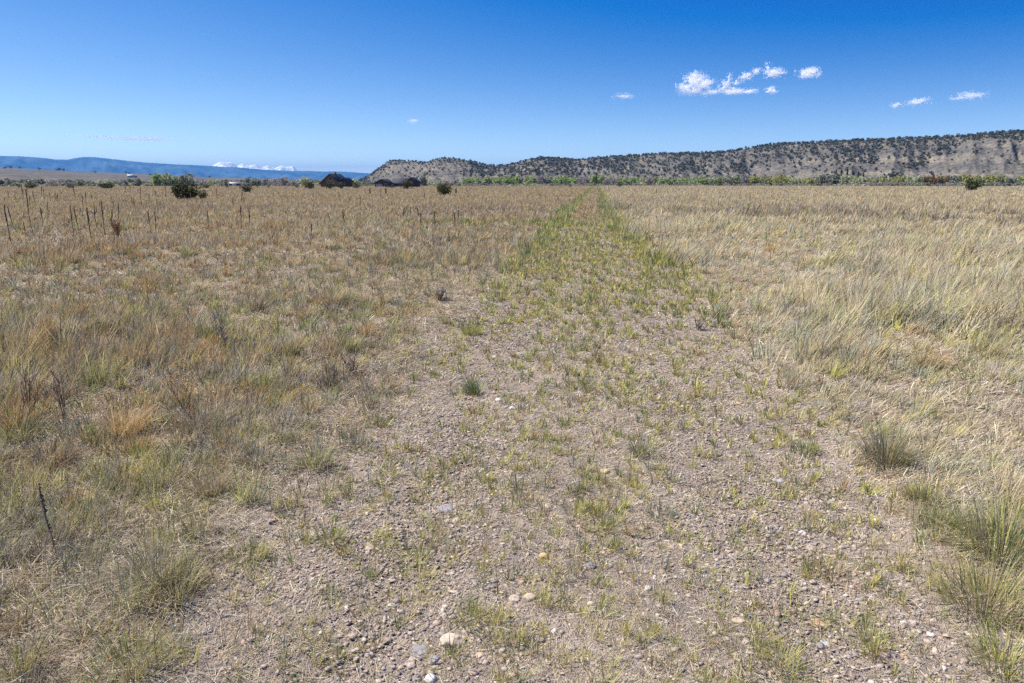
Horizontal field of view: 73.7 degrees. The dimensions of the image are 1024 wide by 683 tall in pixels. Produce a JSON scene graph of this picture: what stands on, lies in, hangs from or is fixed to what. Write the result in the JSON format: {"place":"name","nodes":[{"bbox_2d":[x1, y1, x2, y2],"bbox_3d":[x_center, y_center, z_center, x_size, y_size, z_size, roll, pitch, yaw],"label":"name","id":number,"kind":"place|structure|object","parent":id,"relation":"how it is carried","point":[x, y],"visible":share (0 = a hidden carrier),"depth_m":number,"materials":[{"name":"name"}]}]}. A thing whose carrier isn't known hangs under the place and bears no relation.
{"place":"outdoors","nodes":[
{"label":"outdoors","id":0,"kind":"place"},
{"bbox_2d":[0,168,320,183],"bbox_3d":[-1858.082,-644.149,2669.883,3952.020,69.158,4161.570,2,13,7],"label":"hill","id":1,"kind":"structure","parent":0,"point":[16,174],"depth_m":1851.59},
{"bbox_2d":[0,156,369,179],"bbox_3d":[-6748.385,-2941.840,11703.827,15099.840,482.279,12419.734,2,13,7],"label":"mountain","id":2,"kind":"structure","parent":0,"point":[90,164],"depth_m":12044.52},
{"bbox_2d":[213,162,296,170],"bbox_3d":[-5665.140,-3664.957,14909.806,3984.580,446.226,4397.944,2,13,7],"label":"mountain","id":3,"kind":"structure","parent":0,"point":[254,166],"depth_m":14217.17,"materials":[{"name":"snow"}]},
{"bbox_2d":[0,185,1023,682],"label":"green grass","id":4,"kind":"structure","parent":0,"point":[588,209],"depth_m":4.23,"materials":[{"name":"plant"}]},
{"bbox_2d":[0,185,1023,682],"bbox_3d":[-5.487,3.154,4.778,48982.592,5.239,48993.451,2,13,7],"label":"ground","id":5,"kind":"structure","parent":0,"point":[386,436],"depth_m":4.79,"materials":[{"name":"beige plant"}]},
{"bbox_2d":[4,204,11,244],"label":"mullein stalk","id":6,"kind":"object","parent":5,"relation":"on","point":[7,222],"visible":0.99,"depth_m":18.20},
{"bbox_2d":[3,178,16,185],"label":"river tree","id":7,"kind":"object","parent":5,"relation":"on","point":[8,181],"visible":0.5,"depth_m":416.91,"materials":[{"name":"green plant"}]},
{"bbox_2d":[0,357,48,416],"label":"dead weed","id":8,"kind":"object","parent":5,"relation":"on","point":[26,381],"visible":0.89,"depth_m":4.64,"materials":[{"name":"plant"}]},
{"bbox_2d":[24,183,37,188],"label":"juniper bush","id":9,"kind":"object","parent":5,"relation":"on","point":[29,185],"visible":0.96,"depth_m":195.29,"materials":[{"name":"green plant"}]},
{"bbox_2d":[33,178,46,185],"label":"river tree","id":10,"kind":"object","parent":5,"relation":"on","point":[41,181],"visible":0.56,"depth_m":415.39,"materials":[{"name":"green plant"}]},
{"bbox_2d":[37,482,55,551],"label":"dead plant","id":11,"kind":"object","parent":5,"relation":"on","point":[44,509],"visible":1,"depth_m":3.08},
{"bbox_2d":[23,365,71,422],"bbox_3d":[-3.081,0.357,4.567,0.343,0.452,0.283,2,13,7],"label":"dead weed","id":12,"kind":"object","parent":5,"relation":"on","point":[59,394],"visible":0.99,"depth_m":4.56,"materials":[{"name":"plant"}]},
{"bbox_2d":[58,533,123,566],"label":"grass tuft","id":13,"kind":"object","parent":5,"relation":"on","point":[78,551],"visible":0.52,"depth_m":3.08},
{"bbox_2d":[97,183,114,187],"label":"juniper bush","id":14,"kind":"object","parent":5,"relation":"on","point":[104,185],"visible":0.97,"depth_m":198.77,"materials":[{"name":"green plant"}]},
{"bbox_2d":[108,217,122,235],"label":"dead weed","id":15,"kind":"object","parent":5,"relation":"on","point":[116,228],"visible":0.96,"depth_m":20.91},
{"bbox_2d":[57,605,197,682],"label":"grass tuft","id":16,"kind":"object","parent":5,"relation":"on","point":[116,650],"visible":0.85,"depth_m":2.39,"materials":[{"name":"plant"}]},
{"bbox_2d":[133,178,143,185],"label":"river tree","id":17,"kind":"object","parent":5,"relation":"on","point":[136,182],"visible":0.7,"depth_m":429.18,"materials":[{"name":"green plant"}]},
{"bbox_2d":[78,518,207,606],"bbox_3d":[-1.521,0.889,2.813,0.543,0.239,0.530,2,13,7],"label":"grass tuft","id":18,"kind":"object","parent":5,"relation":"on","point":[152,555],"visible":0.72,"depth_m":2.88,"materials":[{"name":"plant"}]},
{"bbox_2d":[152,172,164,185],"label":"river tree","id":19,"kind":"object","parent":5,"relation":"on","point":[156,180],"visible":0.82,"depth_m":381.05,"materials":[{"name":"green plant"}]},
{"bbox_2d":[161,173,172,185],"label":"river tree","id":20,"kind":"object","parent":5,"relation":"on","point":[166,178],"visible":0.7,"depth_m":383.23,"materials":[{"name":"green plant"}]},
{"bbox_2d":[110,533,235,623],"bbox_3d":[-1.357,0.930,2.737,0.470,0.219,0.514,2,13,7],"label":"grass tuft","id":21,"kind":"object","parent":5,"relation":"on","point":[185,581],"visible":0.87,"depth_m":2.77,"materials":[{"name":"plant"}]},
{"bbox_2d":[164,367,205,417],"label":"dead weed","id":22,"kind":"object","parent":5,"relation":"on","point":[178,398],"visible":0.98,"depth_m":4.73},
{"bbox_2d":[170,181,200,198],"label":"juniper bush","id":23,"kind":"object","parent":5,"relation":"on","point":[180,190],"visible":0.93,"depth_m":67.43,"materials":[{"name":"green plant"}]},
{"bbox_2d":[178,173,193,185],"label":"river tree","id":24,"kind":"object","parent":5,"relation":"on","point":[186,179],"visible":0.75,"depth_m":387.14,"materials":[{"name":"green plant"}]},
{"bbox_2d":[164,510,220,545],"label":"grass tuft","id":25,"kind":"object","parent":5,"relation":"on","point":[192,532],"visible":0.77,"depth_m":3.18,"materials":[{"name":"plant"}]},
{"bbox_2d":[196,190,207,198],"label":"juniper bush","id":26,"kind":"object","parent":5,"relation":"on","point":[202,194],"visible":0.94,"depth_m":67.81,"materials":[{"name":"green plant"}]},
{"bbox_2d":[207,302,230,342],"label":"dead weed","id":27,"kind":"object","parent":5,"relation":"on","point":[222,331],"visible":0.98,"depth_m":6.80,"materials":[{"name":"plant"}]},
{"bbox_2d":[228,182,241,185],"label":"trailer home","id":28,"kind":"object","parent":5,"relation":"on","point":[235,183],"visible":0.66,"depth_m":377.03,"materials":[{"name":"white"}]},
{"bbox_2d":[238,183,252,191],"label":"juniper bush","id":29,"kind":"object","parent":5,"relation":"on","point":[246,188],"visible":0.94,"depth_m":117.64,"materials":[{"name":"green plant"}]},
{"bbox_2d":[249,179,261,185],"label":"river tree","id":30,"kind":"object","parent":5,"relation":"on","point":[255,181],"visible":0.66,"depth_m":460.40,"materials":[{"name":"green plant"}]},
{"bbox_2d":[224,440,289,472],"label":"grass tuft","id":31,"kind":"object","parent":5,"relation":"on","point":[258,452],"visible":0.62,"depth_m":4.05,"materials":[{"name":"plant"}]},
{"bbox_2d":[276,176,287,185],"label":"bare tree","id":32,"kind":"object","parent":5,"relation":"on","point":[284,183],"visible":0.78,"depth_m":406.78,"materials":[{"name":"grey plant"}]},
{"bbox_2d":[299,176,310,185],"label":"river tree","id":33,"kind":"object","parent":5,"relation":"on","point":[304,181],"visible":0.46,"depth_m":408.53,"materials":[{"name":"green plant"}]},
{"bbox_2d":[304,182,314,188],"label":"juniper bush","id":34,"kind":"object","parent":5,"relation":"on","point":[309,186],"visible":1,"depth_m":192.43,"materials":[{"name":"green plant"}]},
{"bbox_2d":[277,437,344,471],"bbox_3d":[-1.140,0.643,4.029,0.451,0.190,0.429,5,14,19],"label":"grass tuft","id":35,"kind":"object","parent":5,"relation":"on","point":[311,462],"visible":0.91,"depth_m":4.02,"materials":[{"name":"plant"}]},
{"bbox_2d":[313,358,345,390],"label":"dead weed","id":36,"kind":"object","parent":5,"relation":"on","point":[332,379],"visible":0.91,"depth_m":5.43,"materials":[{"name":"plant"}]},
{"bbox_2d":[324,181,334,188],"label":"juniper bush","id":37,"kind":"object","parent":5,"relation":"on","point":[329,184],"visible":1,"depth_m":185.89,"materials":[{"name":"green plant"}]},
{"bbox_2d":[319,172,353,186],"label":"log house","id":38,"kind":"structure","parent":5,"relation":"on","point":[334,178],"depth_m":283.25,"materials":[{"name":"wood"}]},
{"bbox_2d":[336,350,359,374],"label":"dead weed","id":39,"kind":"object","parent":5,"relation":"on","point":[352,363],"visible":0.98,"depth_m":5.91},
{"bbox_2d":[372,179,393,186],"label":"cabin","id":40,"kind":"object","parent":5,"relation":"on","point":[384,182],"visible":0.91,"depth_m":287.43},
{"bbox_2d":[392,177,421,186],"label":"slate roof house","id":41,"kind":"structure","parent":5,"relation":"on","point":[397,182],"depth_m":290.65,"materials":[{"name":"stone"}]},
{"bbox_2d":[401,179,413,188],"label":"juniper bush","id":42,"kind":"object","parent":5,"relation":"on","point":[406,185],"visible":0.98,"depth_m":180.12,"materials":[{"name":"green plant"}]},
{"bbox_2d":[419,176,427,185],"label":"river tree","id":43,"kind":"object","parent":5,"relation":"on","point":[423,180],"visible":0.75,"depth_m":423.98,"materials":[{"name":"green plant"}]},
{"bbox_2d":[431,285,446,299],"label":"dead weed","id":44,"kind":"object","parent":5,"relation":"on","point":[439,294],"visible":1,"depth_m":9.61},
{"bbox_2d":[437,183,451,195],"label":"juniper bush","id":45,"kind":"object","parent":5,"relation":"on","point":[443,189],"visible":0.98,"depth_m":90.00,"materials":[{"name":"green plant"}]},
{"bbox_2d":[461,177,470,184],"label":"river tree","id":46,"kind":"object","parent":5,"relation":"on","point":[466,180],"visible":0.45,"depth_m":458.12,"materials":[{"name":"green plant"}]},
{"bbox_2d":[481,175,490,183],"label":"river tree","id":47,"kind":"object","parent":5,"relation":"on","point":[487,179],"visible":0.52,"depth_m":461.06,"materials":[{"name":"green plant"}]},
{"bbox_2d":[504,177,513,184],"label":"river tree","id":48,"kind":"object","parent":5,"relation":"on","point":[507,181],"visible":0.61,"depth_m":459.61,"materials":[{"name":"green plant"}]},
{"bbox_2d":[0,181,1023,185],"bbox_3d":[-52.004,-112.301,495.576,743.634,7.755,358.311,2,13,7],"label":"brush thicket","id":49,"kind":"object","parent":5,"relation":"on","point":[913,183],"visible":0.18,"depth_m":421.76,"materials":[{"name":"green plant"}]},
{"bbox_2d":[0,208,1023,682],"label":"dead thatch","id":50,"kind":"object","parent":5,"relation":"on","point":[480,422],"visible":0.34,"depth_m":3.94,"materials":[{"name":"plant"}]},
{"bbox_2d":[514,175,522,185],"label":"river tree","id":51,"kind":"object","parent":5,"relation":"on","point":[518,180],"visible":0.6,"depth_m":462.90,"materials":[{"name":"green plant"}]},
{"bbox_2d":[538,175,547,183],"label":"bare tree","id":52,"kind":"object","parent":5,"relation":"on","point":[543,179],"visible":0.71,"depth_m":477.63,"materials":[{"name":"grey plant"}]},
{"bbox_2d":[576,177,587,184],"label":"bare tree","id":53,"kind":"object","parent":5,"relation":"on","point":[579,181],"visible":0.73,"depth_m":475.33,"materials":[{"name":"grey plant"}]},
{"bbox_2d":[589,174,597,183],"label":"river tree","id":54,"kind":"object","parent":5,"relation":"on","point":[594,179],"visible":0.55,"depth_m":457.11,"materials":[{"name":"green plant"}]},
{"bbox_2d":[708,176,716,184],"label":"river tree","id":55,"kind":"object","parent":5,"relation":"on","point":[713,180],"visible":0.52,"depth_m":460.57,"materials":[{"name":"green plant"}]},
{"bbox_2d":[750,175,760,183],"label":"river tree","id":56,"kind":"object","parent":5,"relation":"on","point":[754,179],"visible":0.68,"depth_m":435.24,"materials":[{"name":"green plant"}]},
{"bbox_2d":[777,177,788,185],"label":"river tree","id":57,"kind":"object","parent":5,"relation":"on","point":[785,180],"visible":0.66,"depth_m":433.53,"materials":[{"name":"green plant"}]},
{"bbox_2d":[818,173,829,184],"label":"river tree","id":58,"kind":"object","parent":5,"relation":"on","point":[822,179],"visible":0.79,"depth_m":454.93,"materials":[{"name":"green plant"}]},
{"bbox_2d":[829,172,839,183],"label":"river tree","id":59,"kind":"object","parent":5,"relation":"on","point":[835,179],"visible":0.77,"depth_m":414.54,"materials":[{"name":"green plant"}]},
{"bbox_2d":[838,176,848,184],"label":"river tree","id":60,"kind":"object","parent":5,"relation":"on","point":[842,180],"visible":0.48,"depth_m":422.62,"materials":[{"name":"green plant"}]},
{"bbox_2d":[827,411,944,476],"bbox_3d":[2.206,0.588,4.034,0.716,0.313,0.658,2,13,7],"label":"grass tuft","id":61,"kind":"object","parent":5,"relation":"on","point":[885,452],"visible":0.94,"depth_m":4.06,"materials":[{"name":"plant"}]},
{"bbox_2d":[892,476,937,501],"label":"grass tuft","id":62,"kind":"object","parent":5,"relation":"on","point":[902,488],"visible":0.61,"depth_m":3.60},
{"bbox_2d":[912,175,922,182],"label":"river tree","id":63,"kind":"object","parent":5,"relation":"on","point":[918,178],"visible":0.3,"depth_m":399.52,"materials":[{"name":"green plant"}]},
{"bbox_2d":[921,175,930,182],"bbox_3d":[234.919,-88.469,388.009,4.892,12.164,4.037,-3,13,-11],"label":"bush","id":64,"kind":"object","parent":5,"relation":"on","point":[925,179],"visible":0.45,"depth_m":386.74,"materials":[{"name":"green plant"}]},
{"bbox_2d":[912,498,965,532],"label":"grass tuft","id":65,"kind":"object","parent":5,"relation":"on","point":[924,516],"visible":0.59,"depth_m":3.29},
{"bbox_2d":[940,175,949,183],"bbox_3d":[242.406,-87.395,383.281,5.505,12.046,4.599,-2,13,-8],"label":"bush","id":66,"kind":"object","parent":5,"relation":"on","point":[945,180],"visible":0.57,"depth_m":381.98,"materials":[{"name":"brown plant"}]},
{"bbox_2d":[949,175,957,182],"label":"river tree","id":67,"kind":"object","parent":5,"relation":"on","point":[953,179],"visible":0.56,"depth_m":386.37,"materials":[{"name":"green plant"}]},
{"bbox_2d":[898,469,1023,578],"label":"grass tuft","id":68,"kind":"object","parent":5,"relation":"on","point":[1012,530],"visible":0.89,"depth_m":3.10,"materials":[{"name":"plant"}]},
{"bbox_2d":[960,173,970,182],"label":"river tree","id":69,"kind":"object","parent":5,"relation":"on","point":[965,178],"visible":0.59,"depth_m":404.79,"materials":[{"name":"green plant"}]},
{"bbox_2d":[964,179,984,190],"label":"juniper bush","id":70,"kind":"object","parent":5,"relation":"on","point":[972,185],"visible":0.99,"depth_m":143.77,"materials":[{"name":"green plant"}]},
{"bbox_2d":[982,174,991,182],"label":"river tree","id":71,"kind":"object","parent":5,"relation":"on","point":[987,179],"visible":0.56,"depth_m":394.62,"materials":[{"name":"green plant"}]},
{"bbox_2d":[990,174,998,182],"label":"river tree","id":72,"kind":"object","parent":5,"relation":"on","point":[994,178],"visible":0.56,"depth_m":391.48,"materials":[{"name":"green plant"}]},
{"bbox_2d":[1004,177,1016,182],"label":"river tree","id":73,"kind":"object","parent":5,"relation":"on","point":[1008,180],"visible":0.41,"depth_m":375.63,"materials":[{"name":"green plant"}]},
{"bbox_2d":[0,0,1023,172],"label":"sky","id":74,"kind":"structure","parent":0,"point":[358,86],"materials":[{"name":"blue"}]},
{"bbox_2d":[0,200,1023,682],"bbox_3d":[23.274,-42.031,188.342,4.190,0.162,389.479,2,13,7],"label":"path","id":75,"kind":"structure","parent":0,"point":[683,614],"depth_m":3.11,"materials":[{"name":"gravel"}]},
{"bbox_2d":[218,528,286,568],"bbox_3d":[-1.172,0.916,3.029,0.350,0.145,0.326,2,13,7],"label":"grass tuft","id":76,"kind":"object","parent":75,"relation":"on","point":[255,547],"visible":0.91,"depth_m":3.09,"materials":[{"name":"plant"}]},
{"bbox_2d":[284,465,312,494],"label":"dead weed","id":77,"kind":"object","parent":75,"relation":"on","point":[299,485],"visible":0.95,"depth_m":3.63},
{"bbox_2d":[304,519,355,550],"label":"grass tuft","id":78,"kind":"object","parent":75,"relation":"on","point":[327,536],"visible":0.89,"depth_m":3.25,"materials":[{"name":"plant"}]},
{"bbox_2d":[365,544,374,550],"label":"rock","id":79,"kind":"object","parent":75,"relation":"on","point":[369,547],"visible":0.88,"depth_m":3.19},
{"bbox_2d":[373,464,402,480],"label":"grass tuft","id":80,"kind":"object","parent":75,"relation":"on","point":[384,470],"visible":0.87,"depth_m":3.97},
{"bbox_2d":[411,644,429,655],"bbox_3d":[-0.332,1.129,2.492,0.074,0.029,0.058,14,20,19],"label":"rock","id":81,"kind":"object","parent":75,"relation":"on","point":[417,649],"visible":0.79,"depth_m":2.48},
{"bbox_2d":[425,673,436,682],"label":"rock","id":82,"kind":"object","parent":75,"relation":"on","point":[430,677],"visible":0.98,"depth_m":2.33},
{"bbox_2d":[429,655,439,664],"bbox_3d":[-0.276,1.137,2.436,0.043,0.029,0.041,-3,13,-13],"label":"rock","id":83,"kind":"object","parent":75,"relation":"on","point":[435,658],"visible":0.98,"depth_m":2.42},
{"bbox_2d":[437,504,452,512],"bbox_3d":[-0.349,0.885,3.599,0.088,0.036,0.083,-2,20,-1],"label":"rock","id":84,"kind":"object","parent":75,"relation":"on","point":[447,506],"visible":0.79,"depth_m":3.59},
{"bbox_2d":[440,633,464,647],"bbox_3d":[-0.222,1.111,2.536,0.094,0.050,0.081,6,3,1],"label":"rock","id":85,"kind":"object","parent":75,"relation":"on","point":[452,638],"visible":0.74,"depth_m":2.52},
{"bbox_2d":[439,595,492,636],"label":"grass tuft","id":86,"kind":"object","parent":75,"relation":"on","point":[475,611],"visible":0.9,"depth_m":2.65,"materials":[{"name":"plant"}]},
{"bbox_2d":[448,373,487,395],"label":"grass tuft","id":87,"kind":"object","parent":75,"relation":"on","point":[474,389],"visible":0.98,"depth_m":5.56,"materials":[{"name":"plant"}]},
{"bbox_2d":[467,668,478,676],"bbox_3d":[-0.134,1.147,2.366,0.039,0.023,0.038,-9,16,-34],"label":"rock","id":88,"kind":"object","parent":75,"relation":"on","point":[473,672],"visible":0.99,"depth_m":2.36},
{"bbox_2d":[456,320,490,335],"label":"grass tuft","id":89,"kind":"object","parent":75,"relation":"on","point":[473,330],"visible":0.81,"depth_m":7.64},
{"bbox_2d":[469,618,518,653],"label":"grass tuft","id":90,"kind":"object","parent":75,"relation":"on","point":[495,638],"visible":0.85,"depth_m":2.53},
{"bbox_2d":[509,594,520,602],"bbox_3d":[0.013,1.048,2.781,0.052,0.029,0.046,1,14,-10],"label":"rock","id":91,"kind":"object","parent":75,"relation":"on","point":[515,599],"visible":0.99,"depth_m":2.77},
{"bbox_2d":[524,593,535,600],"bbox_3d":[0.073,1.047,2.787,0.050,0.037,0.044,-4,14,-18],"label":"rock","id":92,"kind":"object","parent":75,"relation":"on","point":[530,595],"visible":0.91,"depth_m":2.77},
{"bbox_2d":[538,552,548,559],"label":"rock","id":93,"kind":"object","parent":75,"relation":"on","point":[543,554],"visible":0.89,"depth_m":3.07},
{"bbox_2d":[525,574,569,608],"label":"grass tuft","id":94,"kind":"object","parent":75,"relation":"on","point":[547,589],"visible":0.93,"depth_m":2.77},
{"bbox_2d":[585,562,595,568],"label":"rock","id":95,"kind":"object","parent":75,"relation":"on","point":[593,565],"visible":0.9,"depth_m":3.01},
{"bbox_2d":[591,507,627,535],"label":"grass tuft","id":96,"kind":"object","parent":75,"relation":"on","point":[606,524],"visible":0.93,"depth_m":3.35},
{"bbox_2d":[624,432,662,457],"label":"grass tuft","id":97,"kind":"object","parent":75,"relation":"on","point":[644,449],"visible":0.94,"depth_m":4.25,"materials":[{"name":"plant"}]},
{"bbox_2d":[639,494,684,523],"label":"grass tuft","id":98,"kind":"object","parent":75,"relation":"on","point":[667,511],"visible":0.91,"depth_m":3.49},
{"bbox_2d":[693,316,712,330],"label":"dead weed","id":99,"kind":"object","parent":75,"relation":"on","point":[699,326],"visible":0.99,"depth_m":7.87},
{"bbox_2d":[732,617,744,623],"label":"rock","id":100,"kind":"object","parent":75,"relation":"on","point":[739,620],"visible":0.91,"depth_m":2.64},
{"bbox_2d":[738,616,789,655],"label":"grass tuft","id":101,"kind":"object","parent":75,"relation":"on","point":[761,629],"visible":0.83,"depth_m":2.56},
{"bbox_2d":[739,626,822,682],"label":"grass tuft","id":102,"kind":"object","parent":75,"relation":"on","point":[778,649],"visible":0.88,"depth_m":2.45,"materials":[{"name":"plant"}]},
{"bbox_2d":[784,435,824,456],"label":"grass tuft","id":103,"kind":"object","parent":75,"relation":"on","point":[805,453],"visible":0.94,"depth_m":4.32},
{"bbox_2d":[809,618,828,628],"bbox_3d":[1.198,1.103,2.663,0.077,0.032,0.054,10,15,8],"label":"rock","id":104,"kind":"object","parent":75,"relation":"on","point":[824,624],"visible":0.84,"depth_m":2.65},
{"bbox_2d":[795,547,856,583],"bbox_3d":[1.388,0.971,3.014,0.227,0.107,0.284,-6,14,-24],"label":"grass tuft","id":105,"kind":"object","parent":75,"relation":"on","point":[821,561],"visible":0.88,"depth_m":3.02,"materials":[{"name":"plant"}]},
{"bbox_2d":[832,615,901,658],"bbox_3d":[1.328,1.084,2.529,0.229,0.103,0.236,-6,15,-26],"label":"grass tuft","id":106,"kind":"object","parent":75,"relation":"on","point":[882,637],"visible":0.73,"depth_m":2.55,"materials":[{"name":"plant"}]},
{"bbox_2d":[900,475,956,507],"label":"grass tuft","id":107,"kind":"object","parent":75,"relation":"on","point":[926,498],"visible":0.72,"depth_m":3.54,"materials":[{"name":"plant"}]},
{"bbox_2d":[902,531,1023,645],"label":"grass tuft","id":108,"kind":"object","parent":75,"relation":"on","point":[972,584],"visible":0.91,"depth_m":2.71,"materials":[{"name":"plant"}]},
{"bbox_2d":[931,611,1023,682],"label":"grass tuft","id":109,"kind":"object","parent":75,"relation":"on","point":[996,645],"visible":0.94,"depth_m":2.42,"materials":[{"name":"plant"}]},
{"bbox_2d":[367,132,1023,183],"bbox_3d":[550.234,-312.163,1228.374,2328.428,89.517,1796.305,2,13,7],"label":"hill","id":110,"kind":"structure","parent":0,"point":[892,160],"depth_m":987.38,"materials":[{"name":"stone"}]},
{"bbox_2d":[358,129,1023,184],"bbox_3d":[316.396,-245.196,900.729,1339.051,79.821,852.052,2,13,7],"label":"ridge trees","id":111,"kind":"object","parent":110,"relation":"on","point":[991,134],"visible":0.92,"depth_m":1083.44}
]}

